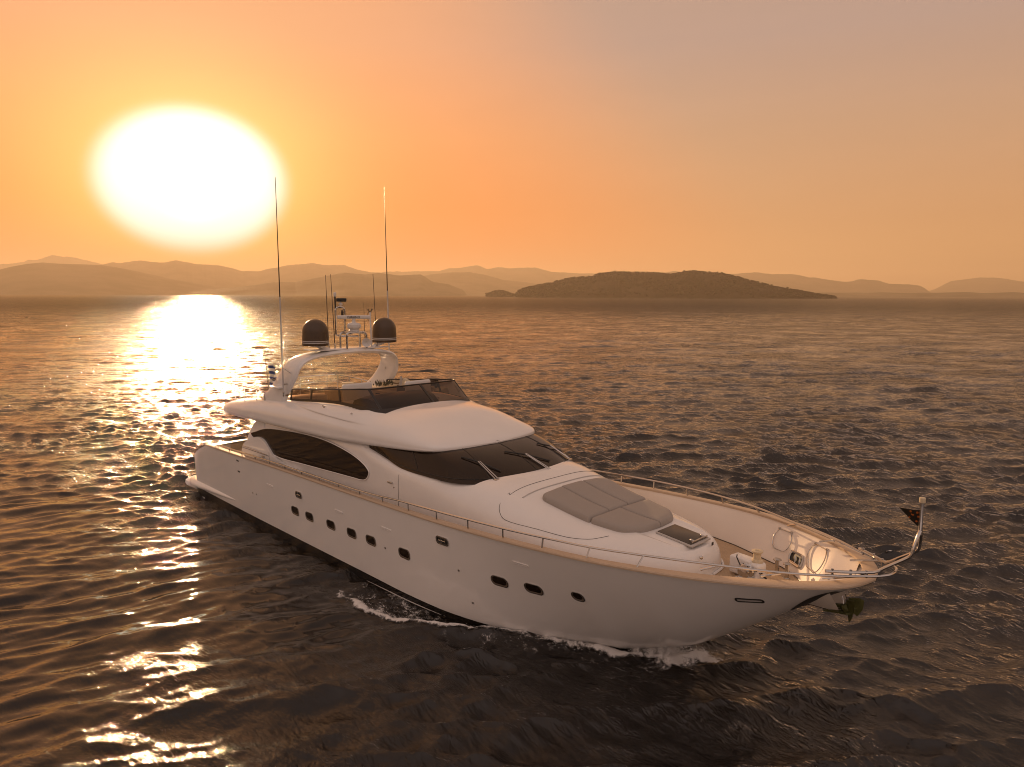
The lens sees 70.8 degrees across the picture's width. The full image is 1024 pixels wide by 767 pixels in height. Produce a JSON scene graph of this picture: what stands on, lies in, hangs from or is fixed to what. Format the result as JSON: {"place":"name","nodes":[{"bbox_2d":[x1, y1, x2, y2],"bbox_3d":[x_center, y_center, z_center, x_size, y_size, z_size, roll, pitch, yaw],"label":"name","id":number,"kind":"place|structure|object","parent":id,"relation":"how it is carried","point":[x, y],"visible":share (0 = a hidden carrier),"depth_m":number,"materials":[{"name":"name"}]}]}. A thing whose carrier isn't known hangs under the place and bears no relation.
{"place":"outdoors","nodes":[
{"label":"outdoors","id":0,"kind":"place"},
{"bbox_2d":[0,255,102,268],"bbox_3d":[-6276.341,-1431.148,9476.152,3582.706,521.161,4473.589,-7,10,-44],"label":"hills","id":1,"kind":"structure","parent":0,"point":[59,259],"depth_m":9423.37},
{"bbox_2d":[103,260,373,287],"bbox_3d":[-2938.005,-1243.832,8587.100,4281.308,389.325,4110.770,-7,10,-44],"label":"hills","id":2,"kind":"structure","parent":0,"point":[219,276],"depth_m":7869.69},
{"bbox_2d":[188,273,467,295],"bbox_3d":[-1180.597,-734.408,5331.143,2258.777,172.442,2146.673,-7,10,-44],"label":"hills","id":3,"kind":"structure","parent":0,"point":[347,284],"depth_m":4971.80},
{"bbox_2d":[372,378,393,386],"bbox_3d":[-5.453,-0.047,30.564,1.044,0.294,0.666,-7,10,-44],"label":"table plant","id":4,"kind":"object","parent":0,"point":[390,381],"visible":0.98,"depth_m":30.56,"materials":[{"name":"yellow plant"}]},
{"bbox_2d":[425,272,537,292],"bbox_3d":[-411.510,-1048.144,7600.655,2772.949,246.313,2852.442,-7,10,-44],"label":"hills","id":5,"kind":"structure","parent":0,"point":[468,282],"depth_m":7093.52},
{"bbox_2d":[485,290,512,296],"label":"island","id":6,"kind":"structure","parent":0,"point":[496,295],"depth_m":2839.49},
{"bbox_2d":[0,295,1023,766],"bbox_3d":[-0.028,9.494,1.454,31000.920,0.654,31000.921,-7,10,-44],"label":"water","id":7,"kind":"structure","parent":0,"point":[156,609],"depth_m":28.12,"materials":[{"name":"brown liquid"}]},
{"bbox_2d":[338,592,729,665],"bbox_3d":[-0.619,6.991,20.844,13.470,0.521,3.420,3,8,24],"label":"foam","id":8,"kind":"object","parent":7,"relation":"on","point":[676,657],"visible":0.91,"depth_m":19.39,"materials":[{"name":"white"}]},
{"bbox_2d":[360,600,716,665],"bbox_3d":[0.153,6.783,20.601,11.424,0.637,1.877,2,7,18],"label":"spray","id":9,"kind":"object","parent":7,"relation":"on","point":[661,653],"visible":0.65,"depth_m":19.03,"materials":[{"name":"white liquid"}]},
{"bbox_2d":[185,177,925,648],"bbox_3d":[-2.707,-0.426,25.923,7.320,14.880,31.917,-7,10,-44],"label":"yacht","id":10,"kind":"object","parent":7,"relation":"on","point":[443,497],"visible":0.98,"depth_m":21.56,"materials":[{"name":"white paint"}]},
{"bbox_2d":[268,363,276,385],"bbox_3d":[-11.763,-0.119,35.428,0.638,1.812,0.283,2,7,17],"label":"ensign","id":11,"kind":"object","parent":10,"relation":"hanging from","point":[271,368],"visible":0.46,"depth_m":35.45,"materials":[{"name":"fabric"}]},
{"bbox_2d":[250,428,368,480],"bbox_3d":[-7.977,2.524,27.536,0.075,1.305,8.930,-7,10,-44],"label":"side window","id":12,"kind":"structure","parent":10,"relation":"in","point":[292,446],"depth_m":26.99,"materials":[{"name":"black glass"}]},
{"bbox_2d":[900,508,919,525],"bbox_3d":[8.337,2.800,15.153,0.041,0.360,0.400,-6,10,-43],"label":"burgee","id":13,"kind":"object","parent":10,"relation":"attached to","point":[913,515],"visible":1,"depth_m":15.07,"materials":[{"name":"fabric"}]},
{"bbox_2d":[0,262,1023,297],"bbox_3d":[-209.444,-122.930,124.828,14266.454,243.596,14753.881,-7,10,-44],"label":"hills","id":14,"kind":"structure","parent":0,"point":[41,278],"depth_m":5148.73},
{"bbox_2d":[0,0,1023,290],"label":"sky","id":15,"kind":"structure","parent":0,"point":[836,140],"materials":[{"name":"orange"}]},
{"bbox_2d":[373,265,930,292],"bbox_3d":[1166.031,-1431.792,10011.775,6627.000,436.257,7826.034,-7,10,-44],"label":"hills","id":16,"kind":"structure","parent":0,"point":[534,275],"depth_m":9466.62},
{"bbox_2d":[513,271,838,298],"bbox_3d":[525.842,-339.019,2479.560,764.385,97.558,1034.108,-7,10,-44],"label":"island","id":17,"kind":"structure","parent":0,"point":[649,291],"depth_m":2371.90,"materials":[{"name":"plant"}]},
{"bbox_2d":[485,270,836,297],"bbox_3d":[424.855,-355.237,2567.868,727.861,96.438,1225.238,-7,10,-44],"label":"scrub","id":18,"kind":"object","parent":17,"relation":"on","point":[789,293],"visible":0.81,"depth_m":2400.37,"materials":[{"name":"green plant"}]},
{"bbox_2d":[929,277,1023,292],"bbox_3d":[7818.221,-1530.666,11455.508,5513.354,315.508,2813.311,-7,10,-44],"label":"hills","id":19,"kind":"structure","parent":0,"point":[988,285],"depth_m":10879.98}
]}

